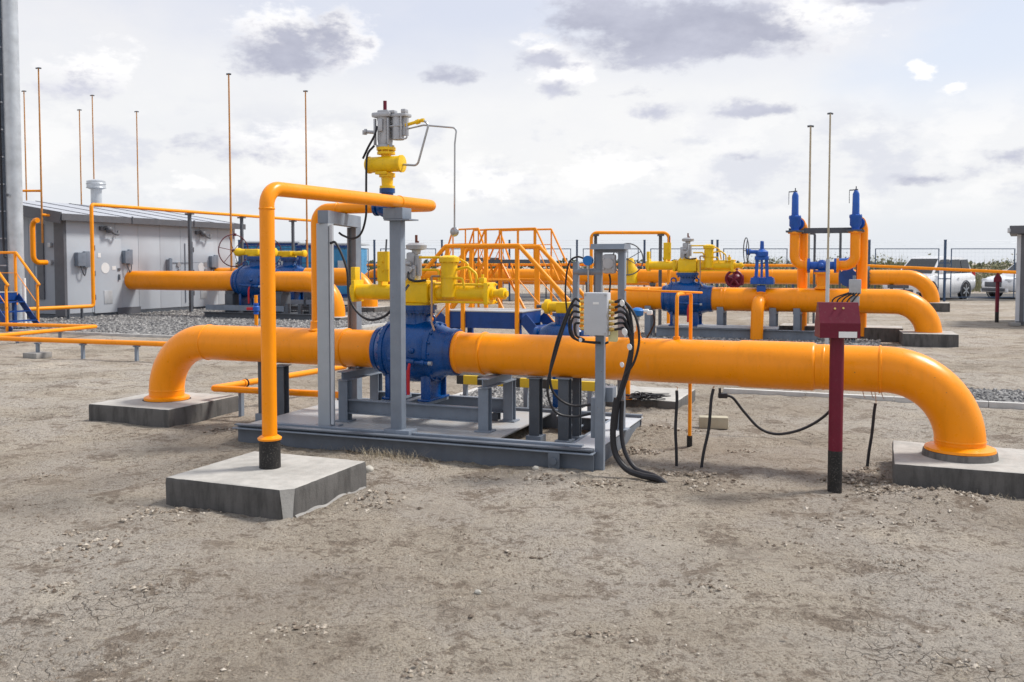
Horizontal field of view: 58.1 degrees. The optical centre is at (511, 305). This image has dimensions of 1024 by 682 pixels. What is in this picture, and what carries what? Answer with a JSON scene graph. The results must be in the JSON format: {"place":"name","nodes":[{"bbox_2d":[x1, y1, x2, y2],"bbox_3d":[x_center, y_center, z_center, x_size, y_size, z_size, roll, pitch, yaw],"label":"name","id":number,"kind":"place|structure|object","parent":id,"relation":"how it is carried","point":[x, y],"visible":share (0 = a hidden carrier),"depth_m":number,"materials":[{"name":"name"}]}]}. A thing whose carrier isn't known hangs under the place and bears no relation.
{"place":"outdoors","nodes":[
{"label":"outdoors","id":0,"kind":"place"},
{"bbox_2d":[0,263,1023,681],"bbox_3d":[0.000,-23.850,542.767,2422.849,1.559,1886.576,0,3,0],"label":"ground","id":1,"kind":"structure","parent":0,"point":[596,565],"depth_m":5.46,"materials":[{"name":"soil"}]},
{"bbox_2d":[0,251,40,331],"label":"pipe stile","id":2,"kind":"object","parent":1,"relation":"on","point":[14,298],"visible":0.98,"depth_m":23.78,"materials":[{"name":"blue paint"}]},
{"bbox_2d":[21,90,26,200],"bbox_3d":[-17.569,-3.811,33.358,0.167,7.912,0.059,0,3,0],"label":"vent mast","id":3,"kind":"object","parent":1,"relation":"on","point":[23,91],"visible":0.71,"depth_m":33.25,"materials":[{"name":"metal"}]},
{"bbox_2d":[23,351,51,358],"bbox_3d":[-8.630,0.891,16.762,0.340,0.100,0.340,1,3,22],"label":"footing","id":4,"kind":"object","parent":1,"relation":"on","point":[37,355],"visible":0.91,"depth_m":16.64,"materials":[{"name":"grey concrete"}]},
{"bbox_2d":[0,322,96,342],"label":"bore pipe","id":5,"kind":"object","parent":1,"relation":"on","point":[61,329],"visible":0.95,"depth_m":21.38,"materials":[{"name":"orange metal"}]},
{"bbox_2d":[0,336,165,360],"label":"bore pipe","id":6,"kind":"object","parent":1,"relation":"on","point":[136,345],"visible":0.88,"depth_m":16.48,"materials":[{"name":"orange metal"}]},
{"bbox_2d":[0,329,173,337],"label":"kerb","id":7,"kind":"structure","parent":1,"relation":"on","point":[113,334],"depth_m":21.78,"materials":[{"name":"concrete"}]},
{"bbox_2d":[23,200,245,317],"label":"grey building","id":8,"kind":"structure","parent":1,"relation":"on","point":[127,240],"depth_m":29.86,"materials":[{"name":"paint"}]},
{"bbox_2d":[23,67,49,242],"bbox_3d":[-14.311,-4.482,27.447,1.239,5.193,0.220,0,3,-10],"label":"vent mast","id":9,"kind":"object","parent":8,"relation":"attached to","point":[42,214],"visible":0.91,"depth_m":27.43,"materials":[{"name":"metal"}]},
{"bbox_2d":[86,179,105,207],"bbox_3d":[-15.042,-3.939,33.352,0.680,1.280,0.680,0,3,0],"label":"roof vent","id":10,"kind":"object","parent":8,"relation":"on","point":[96,187],"visible":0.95,"depth_m":33.17,"materials":[{"name":"metal"}]},
{"bbox_2d":[94,238,121,312],"bbox_3d":[-12.886,-0.967,29.430,0.078,2.350,1.119,1,3,22],"label":"door","id":11,"kind":"structure","parent":8,"relation":"in","point":[108,282],"depth_m":29.42,"materials":[{"name":"metal"}]},
{"bbox_2d":[124,271,232,290],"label":"gas pipe","id":12,"kind":"object","parent":8,"relation":"attached to","point":[183,280],"visible":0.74,"depth_m":29.32,"materials":[{"name":"orange metal"}]},
{"bbox_2d":[192,241,213,306],"bbox_3d":[-11.214,-1.162,33.549,0.078,2.350,1.091,1,3,22],"label":"door","id":13,"kind":"structure","parent":8,"relation":"in","point":[201,251],"depth_m":33.47,"materials":[{"name":"metal"}]},
{"bbox_2d":[89,392,237,427],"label":"concrete plinth","id":14,"kind":"structure","parent":1,"relation":"on","point":[195,408],"depth_m":9.93,"materials":[{"name":"grey concrete"}]},
{"bbox_2d":[142,324,374,402],"bbox_3d":[-2.710,0.647,9.846,3.016,0.890,0.517,1,3,22],"label":"gas pipe","id":15,"kind":"object","parent":14,"relation":"on","point":[180,354],"visible":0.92,"depth_m":9.78,"materials":[{"name":"orange metal"}]},
{"bbox_2d":[29,203,310,318],"bbox_3d":[-10.818,-1.526,31.951,0.955,3.519,14.129,1,3,26],"label":"gas line","id":16,"kind":"object","parent":1,"relation":"on","point":[188,213],"visible":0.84,"depth_m":30.23,"materials":[{"name":"orange paint"}]},
{"bbox_2d":[1,309,443,334],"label":"gravel bed","id":17,"kind":"object","parent":1,"relation":"on","point":[196,320],"depth_m":25.93,"materials":[{"name":"grey gravel"}]},
{"bbox_2d":[0,0,31,322],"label":"steel tower","id":18,"kind":"structure","parent":17,"relation":"on","point":[11,217],"depth_m":25.12,"materials":[{"name":"grey metal"}]},
{"bbox_2d":[30,218,48,316],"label":"feed pipe","id":19,"kind":"object","parent":17,"relation":"on","point":[34,259],"visible":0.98,"depth_m":27.11,"materials":[{"name":"orange metal"}]},
{"bbox_2d":[226,73,232,270],"bbox_3d":[-9.580,-3.822,31.355,0.169,8.122,0.078,0,3,0],"label":"vent mast","id":20,"kind":"object","parent":17,"relation":"on","point":[231,262],"visible":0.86,"depth_m":31.30,"materials":[{"name":"metal"}]},
{"bbox_2d":[246,295,259,325],"bbox_3d":[-6.919,0.135,24.634,0.340,0.850,0.180,0,3,0],"label":"drain cock","id":21,"kind":"object","parent":17,"relation":"on","point":[255,308],"visible":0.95,"depth_m":24.59,"materials":[{"name":"orange paint"}]},
{"bbox_2d":[204,291,311,319],"bbox_3d":[-7.434,-0.031,28.353,3.950,0.850,1.600,1,3,22],"label":"equipment skid","id":22,"kind":"object","parent":17,"relation":"on","point":[232,307],"visible":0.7,"depth_m":28.03,"materials":[{"name":"grey paint"}]},
{"bbox_2d":[218,231,280,305],"bbox_3d":[-8.001,-1.137,28.477,1.731,2.346,1.145,1,3,22],"label":"geared valve","id":23,"kind":"object","parent":22,"relation":"on","point":[245,282],"visible":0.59,"depth_m":28.21,"materials":[{"name":"blue paint"}]},
{"bbox_2d":[275,271,344,316],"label":"gas pipe","id":24,"kind":"object","parent":22,"relation":"on","point":[292,281],"visible":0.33,"depth_m":27.62,"materials":[{"name":"orange metal"}]},
{"bbox_2d":[291,292,347,310],"bbox_3d":[-7.539,-0.246,32.920,3.950,0.850,1.600,1,3,22],"label":"equipment skid","id":25,"kind":"object","parent":17,"relation":"on","point":[306,301],"visible":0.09,"depth_m":32.23,"materials":[{"name":"grey paint"}]},
{"bbox_2d":[256,240,306,299],"bbox_3d":[-8.106,-1.352,33.044,1.731,2.346,1.145,1,3,22],"label":"geared valve","id":26,"kind":"object","parent":25,"relation":"on","point":[289,259],"visible":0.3,"depth_m":32.79,"materials":[{"name":"blue paint"}]},
{"bbox_2d":[303,268,377,306],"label":"gas pipe","id":27,"kind":"object","parent":17,"relation":"on","point":[340,277],"visible":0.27,"depth_m":31.89,"materials":[{"name":"orange metal"}]},
{"bbox_2d":[347,306,389,311],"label":"concrete plinth","id":28,"kind":"structure","parent":17,"relation":"on","point":[377,309],"depth_m":31.36,"materials":[{"name":"grey concrete"}]},
{"bbox_2d":[255,362,261,420],"bbox_3d":[-2.684,0.919,9.957,0.130,0.676,0.140,1,3,22],"label":"pipe support","id":29,"kind":"object","parent":1,"relation":"on","point":[258,416],"visible":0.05,"depth_m":9.93,"materials":[{"name":"grey paint"}]},
{"bbox_2d":[166,451,366,519],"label":"concrete plinth","id":30,"kind":"structure","parent":1,"relation":"on","point":[292,486],"depth_m":6.53,"materials":[{"name":"grey concrete"}]},
{"bbox_2d":[257,182,435,469],"bbox_3d":[-1.856,0.084,8.173,1.521,2.162,2.610,1,3,22],"label":"vent pipe","id":31,"kind":"object","parent":30,"relation":"on","point":[351,202],"visible":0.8,"depth_m":6.83,"materials":[{"name":"orange metal"}]},
{"bbox_2d":[338,101,458,239],"bbox_3d":[-1.146,-1.343,9.070,1.252,1.371,0.297,1,3,22],"label":"vent valve","id":32,"kind":"object","parent":31,"relation":"attached to","point":[389,126],"visible":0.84,"depth_m":9.06,"materials":[{"name":"yellow paint"}]},
{"bbox_2d":[211,366,346,416],"bbox_3d":[-2.557,1.014,11.074,1.602,0.371,2.729,0,3,0],"label":"bore pipe","id":33,"kind":"object","parent":1,"relation":"on","point":[241,388],"visible":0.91,"depth_m":10.24,"materials":[{"name":"orange metal"}]},
{"bbox_2d":[276,364,291,415],"bbox_3d":[-2.422,0.943,9.722,0.150,0.650,0.160,1,3,22],"label":"pipe support","id":34,"kind":"object","parent":1,"relation":"on","point":[282,388],"visible":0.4,"depth_m":9.68,"materials":[{"name":"grey paint"}]},
{"bbox_2d":[303,90,307,267],"bbox_3d":[-7.322,-3.744,32.860,0.168,7.824,0.071,0,3,0],"label":"vent mast","id":35,"kind":"object","parent":1,"relation":"on","point":[305,91],"visible":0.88,"depth_m":32.79,"materials":[{"name":"metal"}]},
{"bbox_2d":[232,398,642,471],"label":"skid platform","id":36,"kind":"structure","parent":1,"relation":"on","point":[444,440],"depth_m":8.35,"materials":[{"name":"grey paint"}]},
{"bbox_2d":[315,210,409,425],"bbox_3d":[-1.435,0.104,9.206,0.975,2.059,1.493,0,3,0],"label":"pipe portal","id":37,"kind":"object","parent":36,"relation":"on","point":[327,221],"visible":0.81,"depth_m":8.74,"materials":[{"name":"paint"}]},
{"bbox_2d":[383,207,418,434],"bbox_3d":[-1.013,0.144,8.391,0.280,2.062,0.180,1,3,22],"label":"pipe post","id":38,"kind":"object","parent":36,"relation":"on","point":[396,218],"visible":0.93,"depth_m":8.36,"materials":[{"name":"grey metal"}]},
{"bbox_2d":[335,367,519,432],"bbox_3d":[-0.836,0.883,9.100,1.668,0.505,0.750,1,3,22],"label":"support frame","id":39,"kind":"object","parent":36,"relation":"on","point":[482,406],"visible":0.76,"depth_m":9.04,"materials":[{"name":"grey metal"}]},
{"bbox_2d":[349,235,508,401],"bbox_3d":[-0.843,0.110,9.035,1.705,1.610,0.674,1,3,22],"label":"ball valve","id":40,"kind":"object","parent":39,"relation":"on","point":[428,342],"visible":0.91,"depth_m":8.91,"materials":[{"name":"blue paint"}]},
{"bbox_2d":[564,244,630,431],"bbox_3d":[0.803,0.288,8.696,0.618,1.740,0.260,1,3,22],"label":"instrument rack","id":41,"kind":"object","parent":36,"relation":"on","point":[605,263],"visible":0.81,"depth_m":8.60,"materials":[{"name":"grey metal"}]},
{"bbox_2d":[235,240,712,300],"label":"wire fence","id":42,"kind":"object","parent":1,"relation":"on","point":[644,245],"visible":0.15,"depth_m":41.12,"materials":[{"name":"grey metal"}]},
{"bbox_2d":[440,228,525,308],"bbox_3d":[-1.265,-1.262,32.377,1.012,2.911,4.596,-2,3,-38],"label":"stile","id":43,"kind":"object","parent":1,"relation":"on","point":[478,266],"visible":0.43,"depth_m":31.75,"materials":[{"name":"orange paint"}]},
{"bbox_2d":[421,243,583,334],"bbox_3d":[-0.298,0.032,14.861,3.025,2.052,0.978,1,3,22],"label":"pipe stile","id":44,"kind":"object","parent":1,"relation":"on","point":[470,318],"visible":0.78,"depth_m":14.53,"materials":[{"name":"blue paint"}]},
{"bbox_2d":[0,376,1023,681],"bbox_3d":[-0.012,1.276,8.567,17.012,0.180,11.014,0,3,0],"label":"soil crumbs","id":45,"kind":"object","parent":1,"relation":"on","point":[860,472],"visible":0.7,"depth_m":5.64,"materials":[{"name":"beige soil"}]},
{"bbox_2d":[451,227,579,315],"bbox_3d":[0.194,-1.133,30.380,5.107,2.840,1.012,2,3,36],"label":"stile","id":46,"kind":"object","parent":1,"relation":"on","point":[542,260],"visible":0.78,"depth_m":30.09,"materials":[{"name":"orange paint"}]},
{"bbox_2d":[457,375,594,410],"bbox_3d":[0.153,1.022,10.056,1.654,0.470,0.050,1,3,22],"label":"striped rail","id":47,"kind":"object","parent":1,"relation":"on","point":[467,380],"visible":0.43,"depth_m":10.04,"materials":[{"name":"yellow metal"}]},
{"bbox_2d":[388,281,664,286],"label":"gas pipe","id":48,"kind":"object","parent":1,"relation":"on","point":[580,283],"visible":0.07,"depth_m":40.44,"materials":[{"name":"orange metal"}]},
{"bbox_2d":[526,376,545,440],"bbox_3d":[0.225,0.991,8.697,0.150,0.650,0.160,1,3,22],"label":"pipe support","id":49,"kind":"object","parent":1,"relation":"on","point":[536,408],"visible":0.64,"depth_m":8.65,"materials":[{"name":"grey paint"}]},
{"bbox_2d":[555,376,574,442],"bbox_3d":[0.485,0.989,8.462,0.150,0.676,0.160,1,3,22],"label":"pipe support","id":50,"kind":"object","parent":1,"relation":"on","point":[565,423],"visible":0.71,"depth_m":8.42,"materials":[{"name":"grey paint"}]},
{"bbox_2d":[572,378,582,439],"bbox_3d":[0.608,0.974,8.649,0.120,0.690,0.130,1,3,22],"label":"pipe support","id":51,"kind":"object","parent":1,"relation":"on","point":[576,400],"visible":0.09,"depth_m":8.62,"materials":[{"name":"grey paint"}]},
{"bbox_2d":[546,292,667,482],"bbox_3d":[0.834,0.676,7.584,1.065,1.575,0.364,2,3,29],"label":"junction box post","id":52,"kind":"object","parent":1,"relation":"on","point":[597,312],"visible":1,"depth_m":7.52,"materials":[{"name":"grey metal"}]},
{"bbox_2d":[235,257,1013,270],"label":"treeline","id":53,"kind":"object","parent":1,"relation":"on","point":[493,267],"visible":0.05,"depth_m":193.76,"materials":[{"name":"green plant"}]},
{"bbox_2d":[589,231,670,324],"bbox_3d":[3.197,-0.747,25.043,2.191,2.574,0.200,0,3,0],"label":"bridge pipe","id":54,"kind":"object","parent":1,"relation":"on","point":[595,234],"visible":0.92,"depth_m":24.95,"materials":[{"name":"orange metal"}]},
{"bbox_2d":[605,386,694,408],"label":"concrete plinth","id":55,"kind":"structure","parent":1,"relation":"on","point":[668,402],"depth_m":10.87,"materials":[{"name":"grey concrete"}]},
{"bbox_2d":[626,391,669,400],"bbox_3d":[1.518,1.044,10.654,0.638,0.080,0.358,1,3,18],"label":"wire heap","id":56,"kind":"object","parent":55,"relation":"on","point":[644,395],"visible":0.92,"depth_m":10.61,"materials":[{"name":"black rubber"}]},
{"bbox_2d":[674,386,678,465],"bbox_3d":[1.392,1.043,7.831,0.038,0.719,0.084,0,3,0],"label":"cable stub","id":57,"kind":"object","parent":1,"relation":"on","point":[675,427],"visible":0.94,"depth_m":7.80,"materials":[{"name":"black rubber"}]},
{"bbox_2d":[366,263,1015,298],"bbox_3d":[6.016,-0.956,39.209,27.560,1.715,1.671,1,3,24],"label":"gas tube","id":58,"kind":"object","parent":1,"relation":"on","point":[885,266],"visible":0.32,"depth_m":36.01,"materials":[{"name":"orange paint"}]},
{"bbox_2d":[700,386,714,467],"bbox_3d":[1.640,1.039,7.718,0.146,0.740,0.057,-1,3,-28],"label":"cable stub","id":59,"kind":"object","parent":1,"relation":"on","point":[708,428],"visible":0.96,"depth_m":7.70,"materials":[{"name":"black rubber"}]},
{"bbox_2d":[699,415,727,428],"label":"paving block","id":60,"kind":"structure","parent":1,"relation":"on","point":[719,422],"depth_m":9.62,"materials":[{"name":"concrete"}]},
{"bbox_2d":[728,394,828,434],"bbox_3d":[2.634,1.055,9.069,1.116,0.452,0.116,1,3,18],"label":"sagging cable","id":61,"kind":"object","parent":1,"relation":"on","point":[774,433],"visible":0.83,"depth_m":9.10,"materials":[{"name":"black rubber"}]},
{"bbox_2d":[807,125,813,323],"bbox_3d":[7.876,-2.106,24.428,0.168,5.345,0.071,0,3,0],"label":"vent mast","id":62,"kind":"object","parent":1,"relation":"on","point":[809,208],"visible":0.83,"depth_m":24.38,"materials":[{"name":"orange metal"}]},
{"bbox_2d":[810,233,815,323],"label":"vent pipe","id":63,"kind":"object","parent":1,"relation":"on","point":[814,260],"visible":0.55,"depth_m":25.95,"materials":[{"name":"orange metal"}]},
{"bbox_2d":[825,112,832,343],"bbox_3d":[5.820,-1.313,16.957,0.108,4.466,0.068,0,3,0],"label":"vent mast","id":64,"kind":"object","parent":1,"relation":"on","point":[827,277],"visible":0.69,"depth_m":16.95,"materials":[{"name":"metal"}]},
{"bbox_2d":[815,302,860,493],"bbox_3d":[2.447,0.732,6.960,0.290,1.522,0.214,0,3,8],"label":"marker post","id":65,"kind":"object","parent":1,"relation":"on","point":[836,323],"visible":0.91,"depth_m":6.91,"materials":[{"name":"red metal"}]},
{"bbox_2d":[779,323,902,341],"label":"concrete plinth","id":66,"kind":"structure","parent":1,"relation":"on","point":[885,333],"depth_m":20.14,"materials":[{"name":"grey concrete"}]},
{"bbox_2d":[786,227,864,278],"bbox_3d":[6.890,-0.460,20.323,1.615,2.525,0.655,1,3,22],"label":"valve gantry","id":67,"kind":"object","parent":66,"relation":"on","point":[823,230],"visible":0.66,"depth_m":20.25,"materials":[{"name":"metal"}]},
{"bbox_2d":[797,217,867,336],"bbox_3d":[7.035,-0.652,20.437,1.579,2.617,0.390,1,3,22],"label":"outlet riser","id":68,"kind":"object","parent":66,"relation":"on","point":[862,270],"visible":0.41,"depth_m":20.21,"materials":[{"name":"orange paint"}]},
{"bbox_2d":[839,258,855,288],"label":"valve","id":69,"kind":"object","parent":66,"relation":"on","point":[845,276],"visible":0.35,"depth_m":20.70,"materials":[{"name":"blue metal"}]},
{"bbox_2d":[831,275,860,342],"bbox_3d":[6.977,0.113,19.250,0.574,1.500,0.258,1,3,22],"label":"instrument post","id":70,"kind":"object","parent":1,"relation":"on","point":[854,286],"visible":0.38,"depth_m":19.16,"materials":[{"name":"grey metal"}]},
{"bbox_2d":[703,252,1016,291],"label":"scrub","id":71,"kind":"object","parent":1,"relation":"on","point":[978,286],"visible":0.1,"depth_m":55.21,"materials":[{"name":"green plant"}]},
{"bbox_2d":[716,240,1016,300],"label":"wire fence","id":72,"kind":"object","parent":1,"relation":"on","point":[944,278],"visible":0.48,"depth_m":40.96,"materials":[{"name":"grey metal"}]},
{"bbox_2d":[866,393,876,466],"bbox_3d":[3.069,1.044,7.852,0.119,0.718,0.052,-2,3,-37],"label":"cable stub","id":73,"kind":"object","parent":1,"relation":"on","point":[871,434],"visible":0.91,"depth_m":7.84,"materials":[{"name":"black rubber"}]},
{"bbox_2d":[723,388,1023,408],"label":"kerb","id":74,"kind":"structure","parent":1,"relation":"on","point":[999,404],"depth_m":11.61,"materials":[{"name":"concrete"}]},
{"bbox_2d":[899,330,958,346],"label":"concrete plinth","id":75,"kind":"structure","parent":1,"relation":"on","point":[912,338],"depth_m":18.91,"materials":[{"name":"grey concrete"}]},
{"bbox_2d":[929,302,949,311],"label":"concrete plinth","id":76,"kind":"structure","parent":1,"relation":"on","point":[942,307],"depth_m":32.38,"materials":[{"name":"grey concrete"}]},
{"bbox_2d":[364,269,939,302],"bbox_3d":[4.122,-0.822,37.354,24.027,1.362,0.564,1,3,22],"label":"gas pipe","id":77,"kind":"object","parent":76,"relation":"on","point":[924,285],"visible":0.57,"depth_m":35.03,"materials":[{"name":"orange metal"}]},
{"bbox_2d":[613,243,643,282],"bbox_3d":[4.710,-1.713,36.803,1.290,1.595,0.742,1,3,22],"label":"wheel valve","id":78,"kind":"object","parent":77,"relation":"attached to","point":[632,270],"visible":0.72,"depth_m":36.58,"materials":[{"name":"grey paint"}]},
{"bbox_2d":[725,268,743,287],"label":"red valve","id":79,"kind":"object","parent":77,"relation":"attached to","point":[735,279],"visible":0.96,"depth_m":34.79,"materials":[{"name":"red paint"}]},
{"bbox_2d":[892,440,1023,498],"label":"concrete plinth","id":80,"kind":"structure","parent":1,"relation":"on","point":[913,466],"depth_m":6.97,"materials":[{"name":"grey concrete"}]},
{"bbox_2d":[449,331,998,463],"bbox_3d":[1.646,0.734,8.089,4.701,0.902,0.567,1,3,22],"label":"gas pipe","id":81,"kind":"object","parent":80,"relation":"on","point":[940,395],"visible":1,"depth_m":7.72,"materials":[{"name":"orange metal"}]},
{"bbox_2d":[632,307,654,338],"bbox_3d":[1.197,0.170,8.284,0.232,0.315,0.176,-3,4,-44],"label":"pressure transmitter","id":82,"kind":"object","parent":81,"relation":"attached to","point":[639,312],"visible":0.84,"depth_m":8.23,"materials":[{"name":"orange paint"}]},
{"bbox_2d":[604,288,702,446],"bbox_3d":[1.282,0.603,8.557,0.837,1.530,0.444,2,4,40],"label":"impulse pipe","id":83,"kind":"object","parent":81,"relation":"attached to","point":[677,337],"visible":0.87,"depth_m":8.46,"materials":[{"name":"orange metal"}]},
{"bbox_2d":[967,387,1023,402],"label":"gravel","id":84,"kind":"structure","parent":1,"relation":"on","point":[974,393],"depth_m":11.70,"materials":[{"name":"grey gravel"}]},
{"bbox_2d":[994,273,1001,321],"bbox_3d":[13.987,-0.192,26.561,0.214,1.522,0.290,1,3,28],"label":"marker post","id":85,"kind":"object","parent":1,"relation":"on","point":[997,278],"visible":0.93,"depth_m":26.52,"materials":[{"name":"red metal"}]},
{"bbox_2d":[1007,225,1023,324],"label":"grey cabin","id":86,"kind":"object","parent":1,"relation":"on","point":[1018,231],"visible":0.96,"depth_m":25.34,"materials":[{"name":"metal"}]},
{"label":"gravel bed","id":87,"kind":"structure","parent":1,"relation":"on","visible":0},
{"bbox_2d":[644,306,818,340],"bbox_3d":[4.954,0.364,20.942,3.854,0.700,1.330,1,3,22],"label":"equipment skid","id":88,"kind":"object","parent":87,"relation":"on","point":[721,328],"visible":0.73,"depth_m":20.45,"materials":[{"name":"grey metal"}]},
{"bbox_2d":[610,286,661,315],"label":"gas pipe","id":89,"kind":"object","parent":88,"relation":"on","point":[638,299],"visible":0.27,"depth_m":21.46,"materials":[{"name":"orange metal"}]},
{"bbox_2d":[645,233,743,325],"bbox_3d":[4.170,-0.610,21.172,2.251,2.125,0.889,1,3,22],"label":"ball valve","id":90,"kind":"object","parent":88,"relation":"on","point":[686,267],"visible":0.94,"depth_m":21.03,"materials":[{"name":"yellow paint"}]},
{"bbox_2d":[711,287,941,332],"bbox_3d":[6.764,0.088,20.197,4.859,0.962,0.544,1,3,22],"label":"gas pipe","id":91,"kind":"object","parent":88,"relation":"on","point":[919,313],"visible":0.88,"depth_m":19.87,"materials":[{"name":"orange metal"}]},
{"bbox_2d":[750,291,768,339],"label":"branch pipe","id":92,"kind":"object","parent":91,"relation":"attached to","point":[758,306],"visible":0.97,"depth_m":19.89,"materials":[{"name":"orange metal"}]},
{"bbox_2d":[743,237,774,291],"bbox_3d":[5.445,-0.725,20.453,0.704,1.602,0.588,1,3,22],"label":"gate valve","id":93,"kind":"object","parent":92,"relation":"on","point":[761,253],"visible":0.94,"depth_m":20.45,"materials":[{"name":"blue paint"}]},
{"bbox_2d":[788,231,862,288],"bbox_3d":[6.796,-0.991,20.065,1.545,1.260,0.467,1,3,22],"label":"relief manifold","id":94,"kind":"object","parent":91,"relation":"on","point":[836,265],"visible":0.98,"depth_m":20.06,"materials":[{"name":"orange paint"}]},
{"bbox_2d":[788,188,803,229],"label":"relief valve","id":95,"kind":"object","parent":94,"relation":"on","point":[796,221],"visible":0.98,"depth_m":20.24,"materials":[{"name":"blue paint"}]},
{"bbox_2d":[849,186,864,229],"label":"relief valve","id":96,"kind":"object","parent":94,"relation":"on","point":[857,221],"visible":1,"depth_m":19.78,"materials":[{"name":"blue paint"}]},
{"bbox_2d":[18,0,1023,263],"label":"sky","id":97,"kind":"structure","parent":0,"point":[576,119],"materials":[{"name":"white"}]},
{"bbox_2d":[460,383,616,408],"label":"gravel","id":98,"kind":"structure","parent":0,"point":[497,391],"depth_m":11.62,"materials":[{"name":"grey gravel"}]},
{"bbox_2d":[343,293,1015,299],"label":"road","id":99,"kind":"structure","parent":0,"point":[525,296],"depth_m":46.47,"materials":[{"name":"grey asphalt"}]},
{"bbox_2d":[244,241,309,264],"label":"blue container","id":100,"kind":"object","parent":99,"relation":"on","point":[279,242],"visible":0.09,"depth_m":45.09,"materials":[{"name":"metal"}]},
{"bbox_2d":[298,243,369,297],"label":"blue container","id":101,"kind":"object","parent":99,"relation":"on","point":[338,262],"visible":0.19,"depth_m":44.98,"materials":[{"name":"metal"}]},
{"bbox_2d":[882,256,975,298],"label":"parked car","id":102,"kind":"object","parent":99,"relation":"on","point":[959,280],"visible":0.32,"depth_m":42.72,"materials":[{"name":"white metal"}]},
{"bbox_2d":[981,262,1015,296],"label":"parked car","id":103,"kind":"object","parent":99,"relation":"on","point":[988,285],"visible":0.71,"depth_m":43.91,"materials":[{"name":"white metal"}]},
{"bbox_2d":[589,332,880,345],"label":"gravel","id":104,"kind":"structure","parent":0,"point":[865,342],"depth_m":19.81,"materials":[{"name":"grey gravel"}]},
{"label":"gravel bed","id":105,"kind":"structure","parent":0,"visible":0},
{"bbox_2d":[533,299,588,407],"bbox_3d":[0.567,0.555,10.676,0.620,1.265,0.340,1,3,22],"label":"plug valve","id":106,"kind":"object","parent":105,"relation":"on","point":[549,306],"visible":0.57,"depth_m":10.60,"materials":[{"name":"blue paint"}]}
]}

